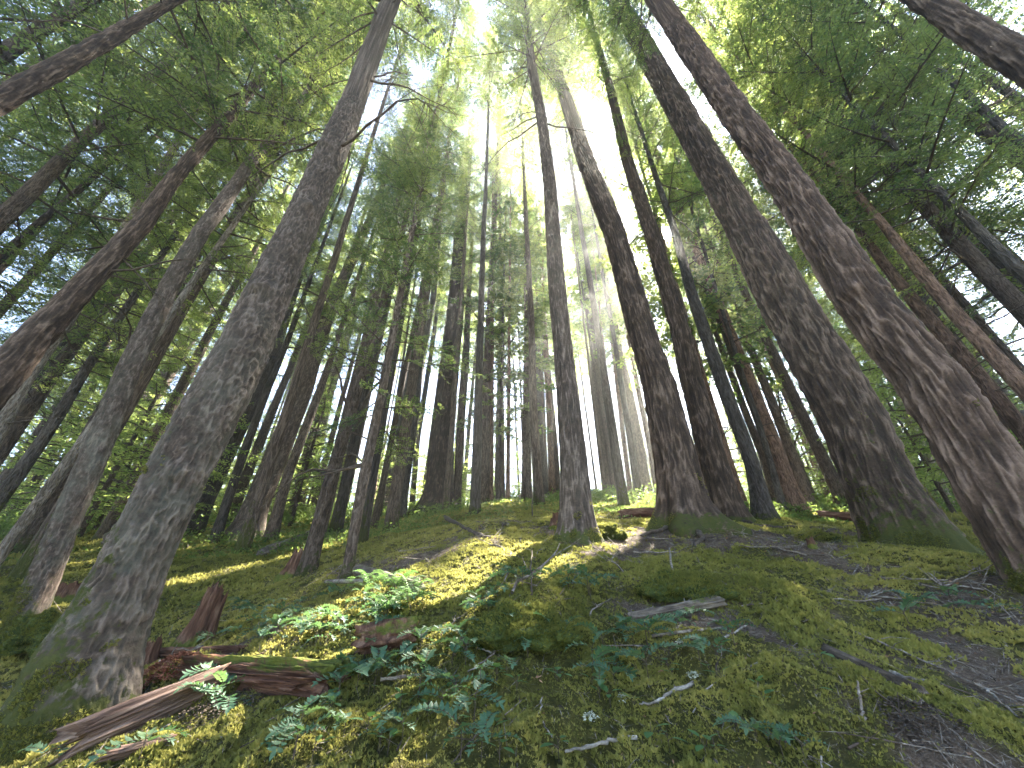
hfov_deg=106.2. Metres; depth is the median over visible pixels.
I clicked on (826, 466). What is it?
forest tree
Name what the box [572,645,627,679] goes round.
fern
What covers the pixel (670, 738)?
seedling
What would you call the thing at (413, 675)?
fern
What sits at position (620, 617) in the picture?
fern
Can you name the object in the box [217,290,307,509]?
forest tree
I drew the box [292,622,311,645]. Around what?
fern
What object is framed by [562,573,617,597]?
fern
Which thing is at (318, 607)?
fern
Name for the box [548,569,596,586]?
fern
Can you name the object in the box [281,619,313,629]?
fern
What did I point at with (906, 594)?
fern
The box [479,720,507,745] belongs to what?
seedling
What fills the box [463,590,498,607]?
fern
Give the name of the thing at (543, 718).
stick
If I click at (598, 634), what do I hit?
fern
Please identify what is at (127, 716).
split log
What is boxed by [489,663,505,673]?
seedling
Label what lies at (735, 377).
forest tree
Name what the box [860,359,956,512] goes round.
young hemlock
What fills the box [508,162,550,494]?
conifer tree
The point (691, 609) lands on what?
fern
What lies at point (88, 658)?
conifer tree
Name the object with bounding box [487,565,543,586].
fern
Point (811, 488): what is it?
forest tree
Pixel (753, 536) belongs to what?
loose stick
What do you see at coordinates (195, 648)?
stick
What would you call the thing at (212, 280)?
forest tree
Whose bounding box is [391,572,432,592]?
fern
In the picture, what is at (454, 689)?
seedling
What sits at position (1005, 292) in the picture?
forest tree
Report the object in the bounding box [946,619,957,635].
loose stick
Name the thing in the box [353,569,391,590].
fern
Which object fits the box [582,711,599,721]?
lichen tuft
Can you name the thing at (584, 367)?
forest tree
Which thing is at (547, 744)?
seedling
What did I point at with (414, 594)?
fern
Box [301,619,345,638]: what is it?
fern
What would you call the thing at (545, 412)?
forest tree
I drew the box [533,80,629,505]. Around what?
forest tree
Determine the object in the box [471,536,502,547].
loose stick
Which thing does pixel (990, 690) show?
loose stick
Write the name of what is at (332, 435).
forest tree
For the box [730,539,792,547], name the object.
loose stick
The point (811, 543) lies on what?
broken stump
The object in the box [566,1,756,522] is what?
conifer tree
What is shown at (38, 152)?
forest tree
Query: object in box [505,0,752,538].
conifer tree
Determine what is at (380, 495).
forest tree
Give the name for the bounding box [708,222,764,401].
forest tree
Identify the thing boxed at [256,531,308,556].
fallen log
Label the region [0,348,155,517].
young hemlock
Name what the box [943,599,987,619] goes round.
fern
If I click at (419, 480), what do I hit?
young hemlock
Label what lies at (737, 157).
forest tree
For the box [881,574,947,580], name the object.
loose stick
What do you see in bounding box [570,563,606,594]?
fern
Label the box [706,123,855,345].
forest tree
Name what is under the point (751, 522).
surface root
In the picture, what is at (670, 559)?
stick
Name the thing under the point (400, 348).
forest tree
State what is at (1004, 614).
loose stick
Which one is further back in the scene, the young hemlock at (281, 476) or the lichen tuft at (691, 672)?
the young hemlock at (281, 476)
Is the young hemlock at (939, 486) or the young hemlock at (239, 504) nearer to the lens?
the young hemlock at (939, 486)
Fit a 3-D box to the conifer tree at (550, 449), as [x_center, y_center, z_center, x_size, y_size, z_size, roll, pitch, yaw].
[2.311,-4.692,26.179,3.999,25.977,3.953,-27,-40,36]
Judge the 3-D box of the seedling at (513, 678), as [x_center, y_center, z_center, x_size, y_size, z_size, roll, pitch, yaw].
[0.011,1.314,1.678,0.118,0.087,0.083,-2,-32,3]
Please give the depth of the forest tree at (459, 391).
41.71 m
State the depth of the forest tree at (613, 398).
38.77 m
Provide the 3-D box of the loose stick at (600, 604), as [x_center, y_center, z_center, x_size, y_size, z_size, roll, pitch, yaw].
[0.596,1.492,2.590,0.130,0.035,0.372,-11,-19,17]
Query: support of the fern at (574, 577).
on the ground at (584, 737)
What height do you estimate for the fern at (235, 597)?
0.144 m
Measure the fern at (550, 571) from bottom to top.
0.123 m
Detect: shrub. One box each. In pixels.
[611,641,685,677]
[759,723,827,765]
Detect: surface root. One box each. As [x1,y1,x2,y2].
[443,515,491,538]
[640,525,667,536]
[692,529,704,547]
[742,519,796,528]
[751,529,786,535]
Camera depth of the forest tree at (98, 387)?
16.32 m
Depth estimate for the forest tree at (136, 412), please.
34.95 m
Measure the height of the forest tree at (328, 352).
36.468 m
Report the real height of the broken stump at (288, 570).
0.558 m
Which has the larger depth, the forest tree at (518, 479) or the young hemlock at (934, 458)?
the forest tree at (518, 479)
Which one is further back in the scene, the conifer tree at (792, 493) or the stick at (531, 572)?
the conifer tree at (792, 493)
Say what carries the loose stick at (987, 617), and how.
on the ground at (584, 737)
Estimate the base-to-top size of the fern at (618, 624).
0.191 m
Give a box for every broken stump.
[53,581,81,604]
[144,634,162,664]
[170,580,229,647]
[273,547,302,583]
[548,511,557,530]
[806,536,817,548]
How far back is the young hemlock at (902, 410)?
9.54 m
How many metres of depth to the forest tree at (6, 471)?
16.51 m
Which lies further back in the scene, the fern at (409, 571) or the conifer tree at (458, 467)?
the conifer tree at (458, 467)
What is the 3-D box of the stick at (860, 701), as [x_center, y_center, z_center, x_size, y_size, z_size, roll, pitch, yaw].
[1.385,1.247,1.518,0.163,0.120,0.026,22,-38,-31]
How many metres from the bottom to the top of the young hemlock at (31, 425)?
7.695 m
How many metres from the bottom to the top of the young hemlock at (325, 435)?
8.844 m
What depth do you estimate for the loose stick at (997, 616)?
2.42 m
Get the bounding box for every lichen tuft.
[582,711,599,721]
[685,671,701,679]
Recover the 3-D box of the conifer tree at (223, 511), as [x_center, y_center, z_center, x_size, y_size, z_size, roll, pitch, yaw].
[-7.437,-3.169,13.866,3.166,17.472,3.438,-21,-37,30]
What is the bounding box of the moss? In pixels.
[0,499,1023,767]
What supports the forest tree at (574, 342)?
on the ground at (584, 737)
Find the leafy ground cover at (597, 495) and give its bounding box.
[0,483,961,560]
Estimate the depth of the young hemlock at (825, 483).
12.73 m
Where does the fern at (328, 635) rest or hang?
on the ground at (584, 737)
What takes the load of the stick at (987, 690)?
on the ground at (584, 737)
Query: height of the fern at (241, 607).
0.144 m
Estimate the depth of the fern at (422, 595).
2.61 m
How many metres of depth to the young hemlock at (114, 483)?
15.44 m
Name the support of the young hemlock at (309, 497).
on the ground at (584, 737)
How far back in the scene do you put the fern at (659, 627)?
2.14 m
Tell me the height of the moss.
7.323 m
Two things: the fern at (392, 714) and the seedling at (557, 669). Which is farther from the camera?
the seedling at (557, 669)
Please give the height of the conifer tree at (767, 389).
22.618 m
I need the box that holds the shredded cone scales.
[876,695,975,752]
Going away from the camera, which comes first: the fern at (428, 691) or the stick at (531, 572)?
the fern at (428, 691)
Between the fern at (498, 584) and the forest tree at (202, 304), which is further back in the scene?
the forest tree at (202, 304)
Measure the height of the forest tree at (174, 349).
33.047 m
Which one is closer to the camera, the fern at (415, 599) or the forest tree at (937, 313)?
the fern at (415, 599)
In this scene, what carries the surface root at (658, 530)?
on the ground at (584, 737)
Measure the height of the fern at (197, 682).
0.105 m
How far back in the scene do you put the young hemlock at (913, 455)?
14.89 m
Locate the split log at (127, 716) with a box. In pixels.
[45,662,232,767]
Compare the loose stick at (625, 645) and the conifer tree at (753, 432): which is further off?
the conifer tree at (753, 432)
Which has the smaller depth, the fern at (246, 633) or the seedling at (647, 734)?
the seedling at (647, 734)
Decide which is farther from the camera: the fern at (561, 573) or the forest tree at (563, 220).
the forest tree at (563, 220)
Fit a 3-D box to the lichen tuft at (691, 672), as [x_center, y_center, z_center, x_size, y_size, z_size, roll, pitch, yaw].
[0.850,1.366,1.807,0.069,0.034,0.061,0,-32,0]
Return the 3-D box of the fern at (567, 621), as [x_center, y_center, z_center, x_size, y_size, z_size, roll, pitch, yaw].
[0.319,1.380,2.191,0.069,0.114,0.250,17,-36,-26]
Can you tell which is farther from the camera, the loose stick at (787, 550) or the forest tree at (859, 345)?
the forest tree at (859, 345)
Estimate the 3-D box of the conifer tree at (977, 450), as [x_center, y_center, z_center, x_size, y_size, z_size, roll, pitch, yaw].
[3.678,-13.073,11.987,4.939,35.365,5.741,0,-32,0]
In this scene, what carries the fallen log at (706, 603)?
on the ground at (584, 737)
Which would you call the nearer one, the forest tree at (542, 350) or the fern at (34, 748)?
the fern at (34, 748)
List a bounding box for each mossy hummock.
[0,606,62,657]
[466,597,587,654]
[598,522,629,540]
[632,566,742,603]
[793,528,847,542]
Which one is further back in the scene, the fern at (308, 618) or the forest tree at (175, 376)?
the forest tree at (175, 376)
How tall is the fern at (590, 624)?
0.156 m
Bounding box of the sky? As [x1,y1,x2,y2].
[0,0,1023,509]
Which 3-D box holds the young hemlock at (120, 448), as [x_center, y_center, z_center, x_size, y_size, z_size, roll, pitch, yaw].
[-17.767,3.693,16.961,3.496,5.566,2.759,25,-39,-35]
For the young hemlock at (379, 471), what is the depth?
23.64 m
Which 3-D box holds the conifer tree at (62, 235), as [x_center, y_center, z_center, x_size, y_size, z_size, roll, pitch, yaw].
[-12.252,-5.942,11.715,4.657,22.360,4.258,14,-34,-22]
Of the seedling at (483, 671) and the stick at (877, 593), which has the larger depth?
the stick at (877, 593)
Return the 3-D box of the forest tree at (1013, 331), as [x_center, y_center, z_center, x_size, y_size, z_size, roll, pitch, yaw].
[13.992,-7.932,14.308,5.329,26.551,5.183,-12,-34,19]
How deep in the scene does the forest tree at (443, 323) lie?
40.75 m
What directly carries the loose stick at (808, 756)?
on the ground at (584, 737)
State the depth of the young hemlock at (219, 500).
14.56 m
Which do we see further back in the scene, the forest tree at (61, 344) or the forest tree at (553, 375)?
the forest tree at (553, 375)
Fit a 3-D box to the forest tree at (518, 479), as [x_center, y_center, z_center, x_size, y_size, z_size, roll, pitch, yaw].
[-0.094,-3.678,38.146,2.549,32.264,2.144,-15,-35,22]
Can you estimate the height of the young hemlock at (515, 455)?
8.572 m
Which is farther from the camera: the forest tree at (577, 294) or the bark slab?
the forest tree at (577, 294)
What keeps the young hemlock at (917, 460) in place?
on the ground at (584, 737)
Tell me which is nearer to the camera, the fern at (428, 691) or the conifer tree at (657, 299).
the fern at (428, 691)
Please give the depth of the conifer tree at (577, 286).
29.04 m
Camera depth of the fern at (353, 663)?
1.86 m
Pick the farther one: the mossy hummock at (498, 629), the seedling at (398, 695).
the mossy hummock at (498, 629)
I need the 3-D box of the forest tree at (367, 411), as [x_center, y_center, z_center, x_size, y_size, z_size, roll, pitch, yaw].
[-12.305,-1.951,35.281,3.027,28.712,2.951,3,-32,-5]
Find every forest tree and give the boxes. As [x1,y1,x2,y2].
[0,0,138,218]
[0,0,185,235]
[0,0,244,187]
[0,0,271,326]
[0,29,143,278]
[0,47,179,308]
[0,48,201,344]
[0,103,250,464]
[0,154,207,461]
[0,170,202,446]
[0,204,177,469]
[0,206,203,483]
[0,254,171,531]
[6,5,375,579]
[10,119,281,554]
[13,298,125,449]
[29,345,124,476]
[33,159,274,457]
[34,207,205,427]
[70,299,201,464]
[90,152,309,539]
[99,177,291,526]
[106,298,222,466]
[133,269,223,416]
[142,184,266,311]
[169,292,240,393]
[179,224,231,338]
[193,287,240,358]
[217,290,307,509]
[223,134,321,296]
[227,203,356,524]
[233,0,442,552]
[250,165,351,298]
[257,253,328,470]
[266,180,378,438]
[306,206,398,517]
[308,267,357,505]
[312,0,486,543]
[320,97,443,536]
[320,291,346,371]
[327,55,462,533]
[331,215,372,325]
[348,289,396,500]
[370,76,481,528]
[377,287,415,487]
[377,289,416,490]
[380,213,440,515]
[380,290,412,362]
[382,23,482,531]
[390,247,418,316]
[409,431,428,490]
[410,258,445,371]
[422,252,464,492]
[423,204,479,458]
[423,285,448,375]
[432,295,463,372]
[434,106,497,511]
[453,314,475,481]
[454,25,519,513]
[454,320,475,460]
[461,223,494,503]
[461,248,478,474]
[471,126,521,497]
[476,169,511,496]
[495,66,555,505]
[505,310,521,492]
[507,201,522,446]
[513,152,576,494]
[516,207,555,483]
[522,219,549,415]
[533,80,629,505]
[533,276,549,427]
[534,279,548,465]
[544,348,557,418]
[548,251,588,393]
[548,288,583,384]
[559,143,643,500]
[559,169,618,499]
[559,185,606,493]
[562,237,596,489]
[562,245,583,384]
[564,193,610,408]
[564,261,588,415]
[576,263,612,385]
[576,284,590,396]
[578,173,626,394]
[601,43,810,433]
[606,339,639,399]
[612,279,649,441]
[617,304,641,419]
[617,413,631,479]
[622,402,653,490]
[637,251,664,352]
[640,190,674,291]
[651,268,678,377]
[659,117,848,511]
[663,148,818,502]
[667,235,744,467]
[685,295,746,479]
[695,0,1023,392]
[700,200,833,503]
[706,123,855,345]
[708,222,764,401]
[712,118,817,293]
[716,322,748,409]
[718,249,804,468]
[728,0,1023,359]
[736,0,1023,300]
[740,52,1023,373]
[750,91,1023,435]
[753,203,920,434]
[783,226,942,473]
[788,229,1022,449]
[794,110,1023,449]
[809,279,910,436]
[816,279,951,489]
[823,292,960,431]
[831,312,946,507]
[849,0,1023,298]
[853,1,1023,254]
[863,97,1023,368]
[863,290,1021,401]
[929,295,1023,415]
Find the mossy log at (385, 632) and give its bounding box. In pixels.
[350,615,428,654]
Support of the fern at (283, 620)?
on the ground at (584, 737)
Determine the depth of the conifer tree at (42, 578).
5.25 m
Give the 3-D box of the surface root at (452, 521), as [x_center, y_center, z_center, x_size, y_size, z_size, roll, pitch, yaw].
[-1.071,2.672,7.410,0.196,1.501,5.518,8,-33,-13]
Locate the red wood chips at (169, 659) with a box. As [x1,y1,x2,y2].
[143,650,202,688]
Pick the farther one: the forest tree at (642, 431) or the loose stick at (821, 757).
the forest tree at (642, 431)
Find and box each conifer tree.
[0,0,303,264]
[0,0,374,132]
[0,0,385,410]
[0,0,397,635]
[0,0,474,766]
[0,1,289,470]
[0,55,358,566]
[0,60,230,373]
[0,77,272,511]
[91,174,285,525]
[186,126,364,535]
[208,164,353,543]
[210,104,485,578]
[223,96,418,542]
[233,59,472,577]
[260,183,394,542]
[286,238,380,512]
[331,127,420,512]
[373,229,415,505]
[383,282,439,510]
[399,170,460,518]
[408,127,490,515]
[408,236,452,511]
[437,184,491,506]
[449,0,615,545]
[449,169,526,500]
[455,202,544,500]
[467,93,523,503]
[468,182,552,499]
[483,201,555,500]
[492,171,552,498]
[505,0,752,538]
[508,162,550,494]
[517,201,572,495]
[549,0,1023,594]
[563,193,615,492]
[564,0,984,554]
[565,191,619,485]
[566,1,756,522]
[579,180,653,500]
[584,208,634,494]
[585,233,632,496]
[590,51,780,520]
[591,151,711,474]
[600,238,666,492]
[615,116,772,509]
[619,80,811,513]
[643,138,779,506]
[645,0,1023,88]
[652,105,802,511]
[660,143,817,509]
[677,0,1023,402]
[678,0,1023,445]
[701,211,794,426]
[718,0,1023,390]
[723,234,806,450]
[727,0,1023,263]
[738,0,1023,197]
[788,232,957,507]
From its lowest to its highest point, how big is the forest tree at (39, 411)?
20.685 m
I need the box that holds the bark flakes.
[11,505,1023,767]
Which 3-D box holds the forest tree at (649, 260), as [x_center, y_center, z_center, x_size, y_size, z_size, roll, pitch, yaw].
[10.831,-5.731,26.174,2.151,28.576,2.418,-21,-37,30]
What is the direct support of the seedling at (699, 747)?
on the ground at (584, 737)
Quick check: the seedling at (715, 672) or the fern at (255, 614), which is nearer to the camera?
the seedling at (715, 672)
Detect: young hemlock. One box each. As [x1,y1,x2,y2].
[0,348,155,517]
[0,374,90,519]
[0,386,147,524]
[1,324,203,536]
[2,388,121,515]
[3,400,120,508]
[3,445,49,509]
[28,391,166,507]
[49,412,143,510]
[85,442,140,527]
[86,386,253,519]
[88,400,164,529]
[93,337,258,512]
[203,476,232,509]
[217,393,280,498]
[219,377,294,505]
[230,442,303,503]
[233,457,297,516]
[234,371,343,523]
[247,366,356,526]
[270,424,308,511]
[274,398,337,502]
[287,423,335,516]
[288,420,330,503]
[349,425,416,503]
[356,438,396,501]
[386,414,428,505]
[408,461,425,499]
[408,465,423,503]
[416,419,455,502]
[425,400,472,501]
[462,401,521,488]
[462,431,515,499]
[511,448,532,493]
[677,347,805,485]
[690,404,745,480]
[722,422,746,490]
[739,353,827,492]
[741,415,756,491]
[779,402,833,500]
[780,351,938,501]
[788,427,818,483]
[807,421,916,488]
[826,381,950,492]
[836,315,1023,485]
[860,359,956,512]
[893,420,938,499]
[903,418,953,496]
[913,425,1023,486]
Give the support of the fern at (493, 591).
on the ground at (584, 737)
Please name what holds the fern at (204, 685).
on the ground at (584, 737)
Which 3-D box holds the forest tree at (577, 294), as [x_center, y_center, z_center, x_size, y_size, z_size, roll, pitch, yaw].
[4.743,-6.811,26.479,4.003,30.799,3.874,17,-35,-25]
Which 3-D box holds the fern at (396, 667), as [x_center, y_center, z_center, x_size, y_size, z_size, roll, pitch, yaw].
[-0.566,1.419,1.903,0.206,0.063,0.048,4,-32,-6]
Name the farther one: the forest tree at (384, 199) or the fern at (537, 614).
the forest tree at (384, 199)
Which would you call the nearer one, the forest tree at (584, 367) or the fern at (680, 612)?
the fern at (680, 612)
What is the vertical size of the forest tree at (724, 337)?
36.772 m
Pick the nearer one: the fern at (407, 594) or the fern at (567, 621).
the fern at (567, 621)
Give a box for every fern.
[16,741,68,763]
[84,724,188,767]
[173,681,213,701]
[179,661,216,679]
[180,682,222,709]
[187,680,243,705]
[194,685,251,715]
[195,629,232,643]
[204,670,252,695]
[223,625,251,632]
[225,603,251,612]
[227,596,245,603]
[233,612,263,623]
[234,599,255,609]
[236,625,268,641]
[240,606,271,619]
[243,613,298,630]
[246,629,278,641]
[253,617,282,629]
[257,723,325,758]
[259,601,303,610]
[260,617,301,636]
[261,617,300,629]
[264,598,286,602]
[265,631,291,644]
[265,712,348,745]
[266,716,300,747]
[266,722,325,760]
[274,691,335,734]
[281,605,312,615]
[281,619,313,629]
[282,613,306,628]
[290,620,338,639]
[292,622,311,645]
[294,596,307,604]
[299,621,344,638]
[301,612,327,629]
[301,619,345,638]
[303,603,333,614]
[305,609,354,626]
[306,609,341,619]
[308,627,343,647]
[311,662,369,690]
[312,586,342,598]
[317,619,369,637]
[318,606,342,622]
[319,690,340,704]
[323,577,358,598]
[324,582,358,593]
[327,605,361,619]
[332,710,351,735]
[334,651,355,661]
[334,659,393,689]
[339,646,358,660]
[345,596,371,602]
[351,593,372,609]
[352,636,376,657]
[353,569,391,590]
[353,584,380,604]
[355,570,387,586]
[357,603,400,615]
[358,725,395,751]
[360,600,400,613]
[360,606,400,617]
[360,650,401,675]
[362,611,391,617]
[362,649,415,677]
[365,575,396,591]
[366,602,407,614]
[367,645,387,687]
[368,586,412,614]
[371,569,407,592]
[372,600,402,613]
[372,640,417,675]
[374,614,404,623]
[375,600,400,611]
[376,570,417,588]
[376,705,427,737]
[377,663,415,674]
[378,593,424,610]
[384,572,425,589]
[385,574,414,588]
[388,586,429,604]
[388,664,444,696]
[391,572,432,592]
[396,626,432,646]
[397,583,435,600]
[397,587,441,611]
[400,648,435,674]
[401,626,452,643]
[407,670,440,690]
[408,586,442,609]
[410,682,471,712]
[410,700,490,759]
[411,591,435,599]
[412,661,439,681]
[421,668,472,693]
[426,622,462,638]
[427,635,482,664]
[432,642,475,662]
[439,673,498,690]
[442,616,482,634]
[443,710,524,759]
[451,678,504,718]
[459,598,497,613]
[462,599,490,617]
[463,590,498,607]
[474,581,508,593]
[474,659,504,686]
[478,601,530,611]
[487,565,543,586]
[487,588,499,595]
[490,562,517,571]
[498,654,516,672]
[502,570,540,587]
[511,611,549,621]
[514,636,541,655]
[533,567,577,579]
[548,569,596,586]
[559,615,582,625]
[560,572,590,582]
[562,564,579,570]
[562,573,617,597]
[564,629,616,660]
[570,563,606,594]
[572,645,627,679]
[573,621,624,642]
[585,660,637,684]
[593,663,606,691]
[602,656,625,667]
[608,613,643,632]
[609,625,659,649]
[613,643,661,659]
[614,613,678,648]
[622,616,676,637]
[660,610,695,634]
[672,606,715,624]
[672,636,707,666]
[679,633,736,665]
[706,618,754,648]
[712,712,780,741]
[739,721,804,757]
[866,594,938,626]
[884,589,924,613]
[920,584,978,603]
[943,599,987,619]
[957,598,1022,622]
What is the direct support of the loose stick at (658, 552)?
on the ground at (584, 737)
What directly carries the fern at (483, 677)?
on the ground at (584, 737)
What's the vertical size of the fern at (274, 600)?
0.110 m
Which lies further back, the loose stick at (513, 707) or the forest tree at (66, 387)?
the forest tree at (66, 387)
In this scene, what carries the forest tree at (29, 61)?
on the ground at (584, 737)
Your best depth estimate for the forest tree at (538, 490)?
20.16 m
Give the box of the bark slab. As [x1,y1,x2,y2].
[93,733,177,764]
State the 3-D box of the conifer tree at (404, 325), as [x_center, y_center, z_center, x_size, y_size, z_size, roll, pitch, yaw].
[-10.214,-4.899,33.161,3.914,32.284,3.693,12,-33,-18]
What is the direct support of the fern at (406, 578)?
on the ground at (584, 737)
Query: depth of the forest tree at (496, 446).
23.68 m
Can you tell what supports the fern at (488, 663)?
on the ground at (584, 737)
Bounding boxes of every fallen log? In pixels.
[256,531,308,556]
[324,576,420,583]
[352,563,425,593]
[617,507,654,517]
[627,595,727,619]
[815,510,851,520]
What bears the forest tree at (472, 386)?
on the ground at (584, 737)
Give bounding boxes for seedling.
[310,735,333,764]
[327,674,352,685]
[350,711,381,728]
[368,730,383,751]
[376,728,399,755]
[395,687,406,707]
[451,687,467,694]
[473,670,491,678]
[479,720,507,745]
[482,739,514,764]
[487,716,499,731]
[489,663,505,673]
[504,674,527,684]
[540,733,568,757]
[544,667,561,680]
[590,679,604,699]
[600,684,621,707]
[644,723,670,741]
[657,729,685,752]
[688,729,715,753]
[702,666,729,677]
[702,735,725,747]
[717,710,738,731]
[747,675,764,686]
[750,689,774,700]
[809,649,834,663]
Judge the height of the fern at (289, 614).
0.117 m
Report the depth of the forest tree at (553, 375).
33.40 m
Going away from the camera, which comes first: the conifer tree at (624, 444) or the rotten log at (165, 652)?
the rotten log at (165, 652)
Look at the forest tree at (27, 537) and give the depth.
12.40 m
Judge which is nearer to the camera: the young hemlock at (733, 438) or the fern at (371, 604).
the fern at (371, 604)
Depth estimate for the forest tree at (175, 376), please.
28.21 m
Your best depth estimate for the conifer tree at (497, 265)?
20.53 m
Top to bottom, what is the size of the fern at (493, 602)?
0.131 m
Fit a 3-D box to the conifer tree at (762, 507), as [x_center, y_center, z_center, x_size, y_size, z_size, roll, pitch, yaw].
[4.981,-7.366,14.298,5.636,24.880,4.918,-25,-39,34]
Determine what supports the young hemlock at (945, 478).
on the ground at (584, 737)
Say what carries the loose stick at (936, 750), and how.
on the ground at (584, 737)
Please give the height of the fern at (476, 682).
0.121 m
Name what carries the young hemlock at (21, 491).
on the ground at (584, 737)
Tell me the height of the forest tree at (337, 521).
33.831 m
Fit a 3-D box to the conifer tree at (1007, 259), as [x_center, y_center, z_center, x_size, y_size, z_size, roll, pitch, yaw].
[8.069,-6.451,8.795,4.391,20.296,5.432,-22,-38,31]
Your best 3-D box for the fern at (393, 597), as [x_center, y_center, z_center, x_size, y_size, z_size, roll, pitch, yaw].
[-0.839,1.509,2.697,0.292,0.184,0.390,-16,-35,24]
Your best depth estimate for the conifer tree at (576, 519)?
9.84 m
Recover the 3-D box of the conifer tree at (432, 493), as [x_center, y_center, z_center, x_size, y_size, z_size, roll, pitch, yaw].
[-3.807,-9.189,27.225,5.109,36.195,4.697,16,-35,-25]
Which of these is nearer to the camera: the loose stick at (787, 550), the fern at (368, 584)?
the fern at (368, 584)
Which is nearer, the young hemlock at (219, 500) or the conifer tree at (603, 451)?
the young hemlock at (219, 500)
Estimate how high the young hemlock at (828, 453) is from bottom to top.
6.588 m
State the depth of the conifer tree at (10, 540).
7.61 m
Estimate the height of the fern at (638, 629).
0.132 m
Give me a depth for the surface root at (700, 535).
4.91 m
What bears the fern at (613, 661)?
on the ground at (584, 737)
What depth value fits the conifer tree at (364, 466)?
6.26 m
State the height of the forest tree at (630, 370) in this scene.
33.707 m
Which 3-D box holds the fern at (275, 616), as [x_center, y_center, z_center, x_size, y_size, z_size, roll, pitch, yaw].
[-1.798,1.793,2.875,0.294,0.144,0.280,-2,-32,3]
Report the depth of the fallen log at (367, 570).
3.76 m
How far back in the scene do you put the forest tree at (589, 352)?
37.65 m
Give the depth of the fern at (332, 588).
3.53 m
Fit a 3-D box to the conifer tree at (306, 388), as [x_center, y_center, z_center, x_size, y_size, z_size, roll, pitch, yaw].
[-6.468,-7.308,17.852,3.901,28.349,3.977,-22,-38,31]
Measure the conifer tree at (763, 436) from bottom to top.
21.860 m
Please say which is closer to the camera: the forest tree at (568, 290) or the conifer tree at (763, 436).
the conifer tree at (763, 436)
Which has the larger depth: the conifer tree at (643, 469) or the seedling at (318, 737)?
the conifer tree at (643, 469)
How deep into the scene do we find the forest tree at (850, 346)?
16.64 m
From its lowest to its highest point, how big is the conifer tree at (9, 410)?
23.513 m
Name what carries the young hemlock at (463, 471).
on the ground at (584, 737)
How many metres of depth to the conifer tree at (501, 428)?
18.19 m
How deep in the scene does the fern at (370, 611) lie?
2.57 m
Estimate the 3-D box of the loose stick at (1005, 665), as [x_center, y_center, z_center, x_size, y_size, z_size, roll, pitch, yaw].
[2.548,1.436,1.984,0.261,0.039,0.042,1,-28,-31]
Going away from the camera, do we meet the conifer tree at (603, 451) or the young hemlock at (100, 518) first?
the young hemlock at (100, 518)
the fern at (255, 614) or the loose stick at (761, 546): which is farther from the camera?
the loose stick at (761, 546)
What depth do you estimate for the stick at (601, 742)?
1.38 m
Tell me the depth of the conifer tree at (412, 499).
27.05 m
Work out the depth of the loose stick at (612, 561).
3.40 m
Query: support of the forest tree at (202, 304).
on the ground at (584, 737)
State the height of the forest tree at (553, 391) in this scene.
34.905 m
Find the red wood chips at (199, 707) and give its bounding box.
[170,686,269,736]
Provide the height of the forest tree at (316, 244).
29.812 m
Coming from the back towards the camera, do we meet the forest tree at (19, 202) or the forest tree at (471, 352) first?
the forest tree at (471, 352)
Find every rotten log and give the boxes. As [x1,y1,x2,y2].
[159,645,247,657]
[173,654,355,697]
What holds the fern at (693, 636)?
on the ground at (584, 737)
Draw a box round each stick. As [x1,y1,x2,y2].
[158,637,209,661]
[380,673,415,681]
[396,718,418,751]
[398,542,435,551]
[451,724,485,763]
[468,650,495,671]
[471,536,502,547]
[504,696,521,714]
[511,539,578,593]
[528,548,539,594]
[538,697,552,737]
[565,735,637,752]
[589,597,611,615]
[594,547,635,580]
[603,642,648,646]
[632,542,692,552]
[639,680,693,705]
[649,532,697,538]
[651,624,721,637]
[668,548,672,568]
[692,662,756,712]
[715,640,723,675]
[722,625,746,638]
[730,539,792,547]
[731,526,777,540]
[748,539,806,555]
[764,549,824,555]
[766,732,832,767]
[770,541,803,546]
[808,755,822,767]
[820,643,929,694]
[832,598,880,601]
[835,727,899,743]
[847,730,879,749]
[856,681,868,720]
[858,632,1022,702]
[861,675,929,736]
[865,589,894,598]
[866,594,949,606]
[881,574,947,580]
[889,670,925,681]
[893,716,928,737]
[900,742,976,758]
[911,739,937,742]
[917,567,972,591]
[925,576,983,590]
[930,713,998,767]
[940,683,1023,715]
[943,564,993,586]
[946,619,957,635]
[947,655,986,669]
[950,653,972,664]
[962,681,1022,701]
[968,559,989,576]
[971,609,1012,618]
[977,683,1023,718]
[985,616,1023,649]
[998,605,1023,616]
[1001,658,1010,674]
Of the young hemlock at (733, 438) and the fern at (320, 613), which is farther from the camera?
the young hemlock at (733, 438)
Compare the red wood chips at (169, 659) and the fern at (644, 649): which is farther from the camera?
the red wood chips at (169, 659)
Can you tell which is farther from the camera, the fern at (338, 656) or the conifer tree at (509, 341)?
the conifer tree at (509, 341)
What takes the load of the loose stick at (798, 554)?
on the ground at (584, 737)
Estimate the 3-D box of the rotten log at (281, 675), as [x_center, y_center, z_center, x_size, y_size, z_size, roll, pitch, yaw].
[-1.446,1.614,2.143,1.495,0.185,0.280,-16,-35,24]
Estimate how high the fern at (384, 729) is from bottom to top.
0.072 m
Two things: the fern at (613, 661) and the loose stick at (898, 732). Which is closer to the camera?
the loose stick at (898, 732)
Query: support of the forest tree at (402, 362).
on the ground at (584, 737)
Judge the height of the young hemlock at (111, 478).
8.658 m
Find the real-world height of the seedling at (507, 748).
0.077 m
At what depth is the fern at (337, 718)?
1.53 m
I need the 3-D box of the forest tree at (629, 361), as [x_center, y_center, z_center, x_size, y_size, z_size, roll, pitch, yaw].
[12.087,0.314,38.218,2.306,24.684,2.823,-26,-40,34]
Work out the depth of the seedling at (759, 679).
1.66 m
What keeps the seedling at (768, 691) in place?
on the ground at (584, 737)
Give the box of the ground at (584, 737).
[0,501,1023,767]

